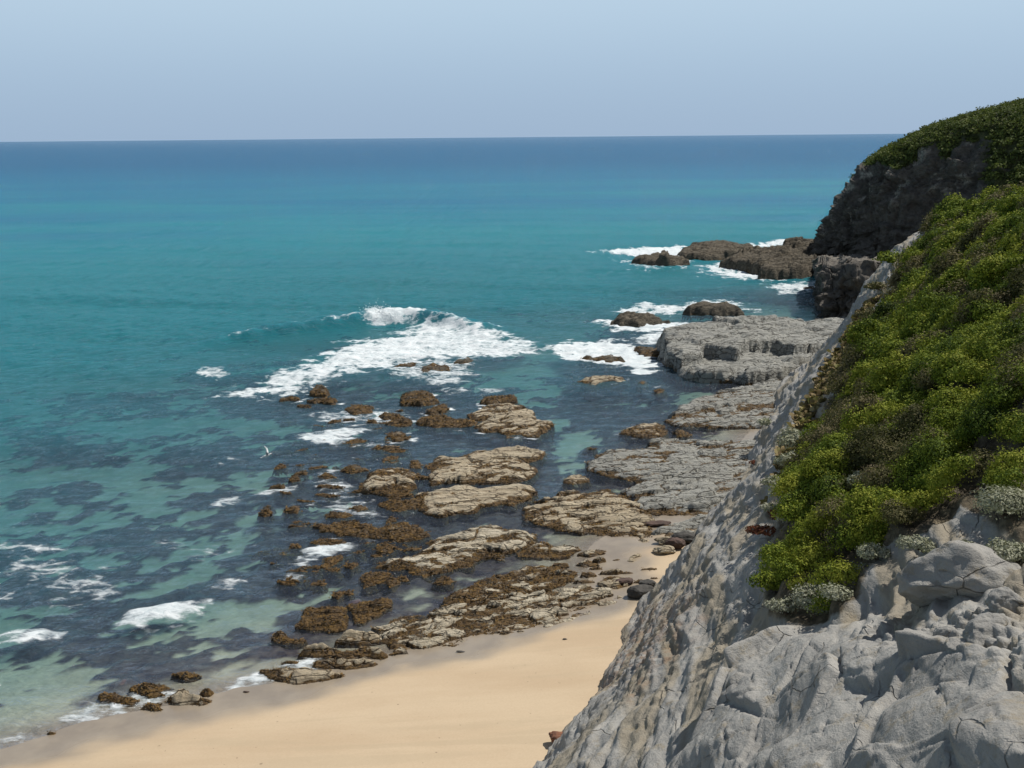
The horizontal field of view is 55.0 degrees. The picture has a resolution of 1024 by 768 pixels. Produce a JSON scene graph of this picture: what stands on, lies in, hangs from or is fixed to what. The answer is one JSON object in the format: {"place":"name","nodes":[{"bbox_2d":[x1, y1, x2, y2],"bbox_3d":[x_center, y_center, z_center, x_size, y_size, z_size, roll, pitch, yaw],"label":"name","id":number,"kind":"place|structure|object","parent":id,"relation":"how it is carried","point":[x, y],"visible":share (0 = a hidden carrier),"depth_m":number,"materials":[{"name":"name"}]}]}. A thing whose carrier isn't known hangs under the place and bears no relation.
{"place":"outdoors","nodes":[
{"label":"outdoors","id":0,"kind":"place"},
{"bbox_2d":[0,289,816,767],"bbox_3d":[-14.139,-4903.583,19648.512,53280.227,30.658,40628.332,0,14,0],"label":"ground","id":1,"kind":"structure","parent":0,"point":[118,485],"depth_m":73.40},
{"bbox_2d":[97,691,141,706],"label":"beach rock","id":2,"kind":"object","parent":1,"relation":"on","point":[103,698],"visible":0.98,"depth_m":54.20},
{"bbox_2d":[127,682,173,699],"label":"beach rock","id":3,"kind":"object","parent":1,"relation":"on","point":[146,690],"visible":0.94,"depth_m":54.93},
{"bbox_2d":[170,671,201,682],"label":"beach rock","id":4,"kind":"object","parent":1,"relation":"on","point":[185,677],"visible":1,"depth_m":56.46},
{"bbox_2d":[164,688,211,705],"bbox_3d":[-17.744,17.590,54.020,2.736,1.479,1.538,8,16,29],"label":"beach rock","id":5,"kind":"object","parent":1,"relation":"on","point":[181,697],"visible":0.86,"depth_m":53.76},
{"bbox_2d":[260,552,300,565],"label":"reef rock","id":6,"kind":"object","parent":1,"relation":"on","point":[284,557],"visible":1,"depth_m":72.83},
{"bbox_2d":[259,667,344,684],"bbox_3d":[-12.117,16.882,56.409,5.319,1.253,2.144,0,14,0],"label":"reef rock","id":7,"kind":"object","parent":1,"relation":"on","point":[301,675],"visible":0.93,"depth_m":56.00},
{"bbox_2d":[308,579,327,593],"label":"weed lump","id":8,"kind":"object","parent":1,"relation":"on","point":[319,585],"visible":1,"depth_m":67.95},
{"bbox_2d":[294,605,348,634],"bbox_3d":[-12.121,15.184,63.286,3.657,1.435,3.849,0,14,0],"label":"reef rock","id":9,"kind":"object","parent":1,"relation":"on","point":[330,620],"visible":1,"depth_m":62.27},
{"bbox_2d":[325,569,344,583],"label":"weed lump","id":10,"kind":"object","parent":1,"relation":"on","point":[335,575],"visible":0.99,"depth_m":70.05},
{"bbox_2d":[297,643,387,659],"bbox_3d":[-10.134,16.126,58.833,5.782,1.338,1.760,0,14,0],"label":"reef rock","id":11,"kind":"object","parent":1,"relation":"on","point":[320,651],"visible":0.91,"depth_m":58.60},
{"bbox_2d":[341,561,362,577],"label":"weed lump","id":12,"kind":"object","parent":1,"relation":"on","point":[351,570],"visible":0.98,"depth_m":70.59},
{"bbox_2d":[347,550,366,563],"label":"weed lump","id":13,"kind":"object","parent":1,"relation":"on","point":[360,556],"visible":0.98,"depth_m":73.03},
{"bbox_2d":[343,597,392,626],"bbox_3d":[-9.101,14.991,64.315,3.449,1.647,3.331,-6,15,-22],"label":"reef rock","id":14,"kind":"object","parent":1,"relation":"on","point":[363,613],"visible":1,"depth_m":64.12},
{"bbox_2d":[416,363,451,383],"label":"reef rock","id":15,"kind":"object","parent":1,"relation":"on","point":[433,367],"visible":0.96,"depth_m":128.65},
{"bbox_2d":[370,584,621,655],"bbox_3d":[-0.092,15.329,63.688,17.869,2.254,5.956,-6,15,-22],"label":"rock shelf","id":16,"kind":"object","parent":1,"relation":"on","point":[435,627],"visible":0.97,"depth_m":62.77,"materials":[{"name":"stone"}]},
{"bbox_2d":[439,565,577,608],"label":"rock shelf","id":17,"kind":"object","parent":1,"relation":"on","point":[524,580],"visible":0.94,"depth_m":67.13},
{"bbox_2d":[561,474,591,490],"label":"reef rock","id":18,"kind":"object","parent":1,"relation":"on","point":[573,482],"visible":0.99,"depth_m":87.57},
{"bbox_2d":[521,489,655,542],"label":"rock shelf","id":19,"kind":"object","parent":1,"relation":"on","point":[605,512],"visible":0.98,"depth_m":78.97,"materials":[{"name":"stone"}]},
{"bbox_2d":[600,576,634,588],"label":"rock shelf","id":20,"kind":"object","parent":1,"relation":"on","point":[616,585],"visible":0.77,"depth_m":67.23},
{"bbox_2d":[627,584,653,598],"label":"boulder","id":21,"kind":"object","parent":1,"relation":"on","point":[638,591],"visible":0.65,"depth_m":65.00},
{"bbox_2d":[617,422,668,443],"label":"reef rock","id":22,"kind":"object","parent":1,"relation":"on","point":[643,432],"visible":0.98,"depth_m":101.66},
{"bbox_2d":[652,545,675,553],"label":"boulder","id":23,"kind":"object","parent":1,"relation":"on","point":[667,549],"visible":1,"depth_m":71.69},
{"bbox_2d":[585,437,755,515],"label":"rock shelf","id":24,"kind":"object","parent":1,"relation":"on","point":[667,476],"visible":0.79,"depth_m":88.92,"materials":[{"name":"stone"}]},
{"bbox_2d":[664,537,685,549],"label":"boulder","id":25,"kind":"object","parent":1,"relation":"on","point":[676,543],"visible":0.85,"depth_m":72.34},
{"bbox_2d":[651,514,706,536],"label":"rock shelf","id":26,"kind":"object","parent":1,"relation":"on","point":[690,524],"visible":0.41,"depth_m":76.37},
{"bbox_2d":[670,428,692,439],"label":"reef rock","id":27,"kind":"object","parent":1,"relation":"on","point":[679,434],"visible":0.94,"depth_m":101.20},
{"bbox_2d":[671,531,695,543],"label":"boulder","id":28,"kind":"object","parent":1,"relation":"on","point":[688,537],"visible":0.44,"depth_m":73.31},
{"bbox_2d":[663,378,780,432],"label":"rock shelf","id":29,"kind":"object","parent":1,"relation":"on","point":[742,407],"visible":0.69,"depth_m":108.56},
{"bbox_2d":[655,314,845,389],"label":"rock shelf","id":30,"kind":"object","parent":1,"relation":"on","point":[722,352],"visible":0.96,"depth_m":132.22,"materials":[{"name":"stone"}]},
{"bbox_2d":[0,134,906,740],"bbox_3d":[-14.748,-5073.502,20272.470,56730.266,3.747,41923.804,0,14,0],"label":"sea","id":31,"kind":"structure","parent":0,"point":[132,258],"depth_m":299.82,"materials":[{"name":"liquid"}]},
{"bbox_2d":[257,507,274,523],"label":"reef rock","id":32,"kind":"object","parent":31,"relation":"in","point":[265,515],"visible":1,"depth_m":80.74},
{"bbox_2d":[272,462,288,476],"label":"weed lump","id":33,"kind":"object","parent":31,"relation":"on","point":[280,468],"visible":1,"depth_m":92.01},
{"bbox_2d":[269,630,308,649],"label":"reef rock","id":34,"kind":"object","parent":31,"relation":"in","point":[281,639],"visible":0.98,"depth_m":60.37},
{"bbox_2d":[277,579,301,592],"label":"weed lump","id":35,"kind":"object","parent":31,"relation":"on","point":[285,586],"visible":1,"depth_m":68.05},
{"bbox_2d":[278,396,300,405],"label":"reef rock","id":36,"kind":"object","parent":31,"relation":"in","point":[290,400],"visible":1,"depth_m":116.59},
{"bbox_2d":[281,505,302,521],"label":"weed lump","id":37,"kind":"object","parent":31,"relation":"on","point":[293,512],"visible":1,"depth_m":81.12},
{"bbox_2d":[283,568,307,578],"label":"weed lump","id":38,"kind":"object","parent":31,"relation":"on","point":[298,572],"visible":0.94,"depth_m":70.03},
{"bbox_2d":[286,524,310,533],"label":"weed lump","id":39,"kind":"object","parent":31,"relation":"on","point":[293,528],"visible":1,"depth_m":78.19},
{"bbox_2d":[295,499,321,508],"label":"weed lump","id":40,"kind":"object","parent":31,"relation":"on","point":[302,503],"visible":0.99,"depth_m":83.81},
{"bbox_2d":[308,384,330,399],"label":"reef rock","id":41,"kind":"object","parent":31,"relation":"in","point":[320,391],"visible":0.98,"depth_m":119.13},
{"bbox_2d":[306,397,337,406],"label":"reef rock","id":42,"kind":"object","parent":31,"relation":"in","point":[318,402],"visible":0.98,"depth_m":115.80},
{"bbox_2d":[300,554,344,572],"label":"reef rock","id":43,"kind":"object","parent":31,"relation":"in","point":[338,561],"visible":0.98,"depth_m":71.49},
{"bbox_2d":[312,493,340,502],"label":"weed lump","id":44,"kind":"object","parent":31,"relation":"on","point":[328,498],"visible":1,"depth_m":85.09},
{"bbox_2d":[316,472,339,484],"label":"reef rock","id":45,"kind":"object","parent":31,"relation":"in","point":[328,478],"visible":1,"depth_m":89.36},
{"bbox_2d":[307,538,351,553],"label":"reef rock","id":46,"kind":"object","parent":31,"relation":"in","point":[320,541],"visible":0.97,"depth_m":74.80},
{"bbox_2d":[314,484,345,493],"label":"weed lump","id":47,"kind":"object","parent":31,"relation":"on","point":[329,489],"visible":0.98,"depth_m":87.06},
{"bbox_2d":[328,590,343,606],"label":"weed lump","id":48,"kind":"object","parent":31,"relation":"on","point":[337,599],"visible":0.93,"depth_m":66.14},
{"bbox_2d":[323,511,355,523],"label":"reef rock","id":49,"kind":"object","parent":31,"relation":"in","point":[338,516],"visible":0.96,"depth_m":80.04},
{"bbox_2d":[312,657,377,669],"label":"reef rock","id":50,"kind":"object","parent":31,"relation":"in","point":[342,663],"visible":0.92,"depth_m":57.36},
{"bbox_2d":[329,438,369,451],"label":"reef rock","id":51,"kind":"object","parent":31,"relation":"in","point":[359,442],"visible":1,"depth_m":99.25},
{"bbox_2d":[330,464,369,481],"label":"reef rock","id":52,"kind":"object","parent":31,"relation":"in","point":[354,471],"visible":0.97,"depth_m":90.92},
{"bbox_2d":[334,629,379,647],"bbox_3d":[-9.429,15.781,60.500,2.979,1.648,1.545,0,14,0],"label":"reef rock","id":53,"kind":"object","parent":31,"relation":"in","point":[350,638],"visible":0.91,"depth_m":60.06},
{"bbox_2d":[344,404,374,419],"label":"reef rock","id":54,"kind":"object","parent":31,"relation":"in","point":[362,410],"visible":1,"depth_m":111.09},
{"bbox_2d":[346,505,375,518],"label":"reef rock","id":55,"kind":"object","parent":31,"relation":"in","point":[359,509],"visible":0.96,"depth_m":81.49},
{"bbox_2d":[361,579,377,596],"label":"weed lump","id":56,"kind":"object","parent":31,"relation":"in","point":[368,587],"visible":0.96,"depth_m":67.73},
{"bbox_2d":[319,519,424,547],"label":"reef rock","id":57,"kind":"object","parent":31,"relation":"in","point":[403,532],"visible":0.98,"depth_m":76.45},
{"bbox_2d":[357,571,391,592],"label":"reef rock","id":58,"kind":"object","parent":31,"relation":"in","point":[382,576],"visible":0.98,"depth_m":68.74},
{"bbox_2d":[375,546,395,558],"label":"reef rock","id":59,"kind":"object","parent":31,"relation":"in","point":[386,551],"visible":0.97,"depth_m":73.07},
{"bbox_2d":[358,467,420,502],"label":"reef rock","id":60,"kind":"object","parent":31,"relation":"in","point":[386,484],"visible":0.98,"depth_m":86.41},
{"bbox_2d":[380,456,400,468],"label":"reef rock","id":61,"kind":"object","parent":31,"relation":"in","point":[391,462],"visible":0.99,"depth_m":93.49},
{"bbox_2d":[371,444,411,458],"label":"reef rock","id":62,"kind":"object","parent":31,"relation":"in","point":[392,450],"visible":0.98,"depth_m":96.84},
{"bbox_2d":[378,412,404,421],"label":"reef rock","id":63,"kind":"object","parent":31,"relation":"in","point":[385,416],"visible":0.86,"depth_m":108.36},
{"bbox_2d":[384,575,400,594],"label":"weed lump","id":64,"kind":"object","parent":31,"relation":"on","point":[393,584],"visible":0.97,"depth_m":67.78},
{"bbox_2d":[383,431,411,448],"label":"reef rock","id":65,"kind":"object","parent":31,"relation":"in","point":[401,439],"visible":0.98,"depth_m":100.08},
{"bbox_2d":[384,417,413,434],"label":"reef rock","id":66,"kind":"object","parent":31,"relation":"in","point":[399,424],"visible":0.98,"depth_m":105.64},
{"bbox_2d":[376,497,422,518],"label":"reef rock","id":67,"kind":"object","parent":31,"relation":"in","point":[403,508],"visible":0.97,"depth_m":81.80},
{"bbox_2d":[387,362,421,378],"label":"reef rock","id":68,"kind":"object","parent":31,"relation":"in","point":[407,365],"visible":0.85,"depth_m":131.14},
{"bbox_2d":[399,546,422,557],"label":"weed lump","id":69,"kind":"object","parent":31,"relation":"on","point":[411,551],"visible":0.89,"depth_m":73.53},
{"bbox_2d":[408,460,422,473],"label":"reef rock","id":70,"kind":"object","parent":31,"relation":"in","point":[415,466],"visible":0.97,"depth_m":92.03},
{"bbox_2d":[399,390,439,410],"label":"reef rock","id":71,"kind":"object","parent":31,"relation":"in","point":[422,399],"visible":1,"depth_m":115.19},
{"bbox_2d":[424,403,449,416],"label":"reef rock","id":72,"kind":"object","parent":31,"relation":"in","point":[443,408],"visible":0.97,"depth_m":110.90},
{"bbox_2d":[431,575,455,591],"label":"reef rock","id":73,"kind":"object","parent":31,"relation":"in","point":[443,583],"visible":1,"depth_m":67.92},
{"bbox_2d":[415,413,477,437],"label":"reef rock","id":74,"kind":"object","parent":31,"relation":"in","point":[432,423],"visible":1,"depth_m":105.57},
{"bbox_2d":[373,524,537,583],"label":"reef rock","id":75,"kind":"object","parent":31,"relation":"in","point":[467,550],"visible":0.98,"depth_m":72.33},
{"bbox_2d":[452,357,474,371],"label":"reef rock","id":76,"kind":"object","parent":31,"relation":"in","point":[468,360],"visible":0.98,"depth_m":133.99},
{"bbox_2d":[415,483,538,526],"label":"reef rock","id":77,"kind":"object","parent":31,"relation":"in","point":[441,507],"visible":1,"depth_m":82.61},
{"bbox_2d":[423,445,547,491],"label":"reef rock","id":78,"kind":"object","parent":31,"relation":"in","point":[501,466],"visible":0.99,"depth_m":90.49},
{"bbox_2d":[479,394,518,407],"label":"reef rock","id":79,"kind":"object","parent":31,"relation":"in","point":[499,399],"visible":1,"depth_m":115.11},
{"bbox_2d":[466,403,555,446],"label":"reef rock","id":80,"kind":"object","parent":31,"relation":"in","point":[509,423],"visible":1,"depth_m":104.06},
{"bbox_2d":[515,541,581,560],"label":"reef rock","id":81,"kind":"object","parent":31,"relation":"in","point":[541,550],"visible":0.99,"depth_m":72.64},
{"bbox_2d":[577,549,605,557],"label":"reef rock","id":82,"kind":"object","parent":31,"relation":"in","point":[591,553],"visible":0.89,"depth_m":72.40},
{"bbox_2d":[570,375,630,395],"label":"surf rock","id":83,"kind":"object","parent":31,"relation":"on","point":[598,383],"visible":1,"depth_m":122.15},
{"bbox_2d":[579,354,624,372],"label":"surf rock","id":84,"kind":"object","parent":31,"relation":"in","point":[611,358],"visible":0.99,"depth_m":134.33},
{"bbox_2d":[609,311,670,335],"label":"surf rock","id":85,"kind":"object","parent":31,"relation":"in","point":[633,319],"visible":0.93,"depth_m":159.56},
{"bbox_2d":[634,346,659,363],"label":"surf rock","id":86,"kind":"object","parent":31,"relation":"in","point":[650,352],"visible":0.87,"depth_m":139.19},
{"bbox_2d":[631,250,689,265],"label":"surf rock","id":87,"kind":"object","parent":31,"relation":"in","point":[664,258],"visible":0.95,"depth_m":232.44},
{"bbox_2d":[681,301,743,320],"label":"surf rock","id":88,"kind":"object","parent":31,"relation":"on","point":[701,310],"visible":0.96,"depth_m":168.54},
{"bbox_2d":[677,240,752,260],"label":"surf rock","id":89,"kind":"object","parent":31,"relation":"on","point":[718,250],"visible":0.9,"depth_m":249.38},
{"bbox_2d":[719,236,817,279],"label":"surf rock","id":90,"kind":"object","parent":31,"relation":"on","point":[790,258],"visible":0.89,"depth_m":221.14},
{"bbox_2d":[0,0,1023,141],"label":"sky","id":91,"kind":"structure","parent":0,"point":[71,70],"materials":[{"name":"blue"}]},
{"bbox_2d":[533,231,1023,767],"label":"cliff","id":92,"kind":"structure","parent":0,"point":[715,663],"depth_m":27.84,"materials":[{"name":"stone"}]},
{"bbox_2d":[745,523,775,536],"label":"succulent","id":93,"kind":"object","parent":92,"relation":"on","point":[758,529],"visible":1,"depth_m":39.74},
{"bbox_2d":[746,568,786,592],"bbox_3d":[9.096,6.908,34.514,1.714,0.837,1.486,0,14,0],"label":"bush","id":94,"kind":"object","parent":92,"relation":"on","point":[763,579],"visible":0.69,"depth_m":34.33,"materials":[{"name":"green plant"}]},
{"bbox_2d":[764,596,798,615],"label":"bush","id":95,"kind":"object","parent":92,"relation":"on","point":[787,605],"visible":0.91,"depth_m":31.72,"materials":[{"name":"plant"}]},
{"bbox_2d":[775,424,807,448],"bbox_3d":[15.882,2.929,53.624,2.970,1.037,2.056,3,14,13],"label":"bush","id":96,"kind":"object","parent":92,"relation":"on","point":[787,438],"visible":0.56,"depth_m":53.56,"materials":[{"name":"plant"}]},
{"bbox_2d":[770,500,819,526],"bbox_3d":[10.717,4.824,36.679,1.479,1.086,2.042,-13,19,-41],"label":"bush","id":97,"kind":"object","parent":92,"relation":"on","point":[794,511],"visible":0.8,"depth_m":36.56,"materials":[{"name":"green plant"}]},
{"bbox_2d":[789,581,830,616],"bbox_3d":[9.574,6.735,31.185,1.572,0.806,1.852,0,14,0],"label":"bush","id":98,"kind":"object","parent":92,"relation":"on","point":[803,595],"visible":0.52,"depth_m":31.07,"materials":[{"name":"plant"}]},
{"bbox_2d":[760,295,880,504],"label":"dry grass","id":99,"kind":"structure","parent":92,"relation":"on","point":[804,414],"depth_m":62.42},
{"bbox_2d":[816,582,853,600],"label":"bush","id":100,"kind":"object","parent":92,"relation":"on","point":[834,592],"visible":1,"depth_m":28.99,"materials":[{"name":"plant"}]},
{"bbox_2d":[810,490,865,527],"bbox_3d":[11.794,4.527,34.481,2.426,1.353,2.185,9,17,34],"label":"bush","id":101,"kind":"object","parent":92,"relation":"on","point":[838,495],"visible":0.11,"depth_m":34.74,"materials":[{"name":"green plant"}]},
{"bbox_2d":[856,541,890,560],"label":"bush","id":102,"kind":"object","parent":92,"relation":"on","point":[877,553],"visible":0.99,"depth_m":29.51,"materials":[{"name":"plant"}]},
{"bbox_2d":[872,250,901,262],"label":"bush","id":103,"kind":"object","parent":92,"relation":"on","point":[889,257],"visible":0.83,"depth_m":96.10,"materials":[{"name":"green plant"}]},
{"bbox_2d":[860,480,916,503],"bbox_3d":[12.446,3.774,32.151,2.079,1.062,1.799,0,14,0],"label":"bush","id":104,"kind":"object","parent":92,"relation":"on","point":[872,490],"visible":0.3,"depth_m":32.28,"materials":[{"name":"green plant"}]},
{"bbox_2d":[756,182,1023,616],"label":"heath","id":105,"kind":"object","parent":92,"relation":"on","point":[970,351],"visible":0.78,"depth_m":38.19,"materials":[{"name":"green plant"}]},
{"bbox_2d":[876,498,926,527],"bbox_3d":[11.669,3.934,29.834,1.534,0.709,1.440,-14,19,-43],"label":"bush","id":106,"kind":"object","parent":92,"relation":"on","point":[893,515],"visible":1,"depth_m":29.64,"materials":[{"name":"green plant"}]},
{"bbox_2d":[781,180,1023,551],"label":"scrub","id":107,"kind":"object","parent":92,"relation":"on","point":[911,421],"visible":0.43,"depth_m":46.65,"materials":[{"name":"green plant"}]},
{"bbox_2d":[895,534,935,553],"bbox_3d":[11.507,4.576,27.946,1.076,0.526,0.947,0,14,0],"label":"bush","id":108,"kind":"object","parent":92,"relation":"on","point":[914,542],"visible":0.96,"depth_m":27.89,"materials":[{"name":"plant"}]},
{"bbox_2d":[933,626,956,636],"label":"boulder","id":109,"kind":"object","parent":92,"relation":"on","point":[944,631],"visible":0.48,"depth_m":21.54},
{"bbox_2d":[945,638,966,651],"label":"boulder","id":110,"kind":"object","parent":92,"relation":"on","point":[952,643],"visible":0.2,"depth_m":20.41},
{"bbox_2d":[896,540,1020,606],"bbox_3d":[11.229,4.870,24.479,3.072,1.962,1.846,8,11,22],"label":"boulder","id":111,"kind":"object","parent":92,"relation":"on","point":[949,570],"visible":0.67,"depth_m":24.04,"materials":[{"name":"stone"}]},
{"bbox_2d":[962,612,1012,647],"bbox_3d":[9.971,5.179,20.508,1.427,0.755,0.853,-15,12,-29],"label":"boulder","id":112,"kind":"object","parent":92,"relation":"on","point":[978,630],"visible":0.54,"depth_m":20.34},
{"bbox_2d":[957,446,1022,482],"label":"bush","id":113,"kind":"object","parent":92,"relation":"on","point":[982,466],"visible":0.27,"depth_m":29.55,"materials":[{"name":"green plant"}]},
{"bbox_2d":[970,484,1023,519],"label":"bush","id":114,"kind":"object","parent":92,"relation":"on","point":[1011,499],"visible":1,"depth_m":25.97,"materials":[{"name":"plant"}]},
{"bbox_2d":[985,586,1023,612],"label":"boulder","id":115,"kind":"object","parent":92,"relation":"on","point":[1008,598],"visible":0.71,"depth_m":21.37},
{"bbox_2d":[985,537,1023,562],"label":"bush","id":116,"kind":"object","parent":92,"relation":"on","point":[1014,555],"visible":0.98,"depth_m":24.29,"materials":[{"name":"plant"}]},
{"bbox_2d":[808,106,1023,318],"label":"headland","id":117,"kind":"structure","parent":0,"point":[877,206],"depth_m":206.36,"materials":[{"name":"stone"}]},
{"bbox_2d":[817,97,1023,228],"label":"headland scrub","id":118,"kind":"object","parent":117,"relation":"on","point":[890,152],"visible":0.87,"depth_m":202.25,"materials":[{"name":"green plant"}]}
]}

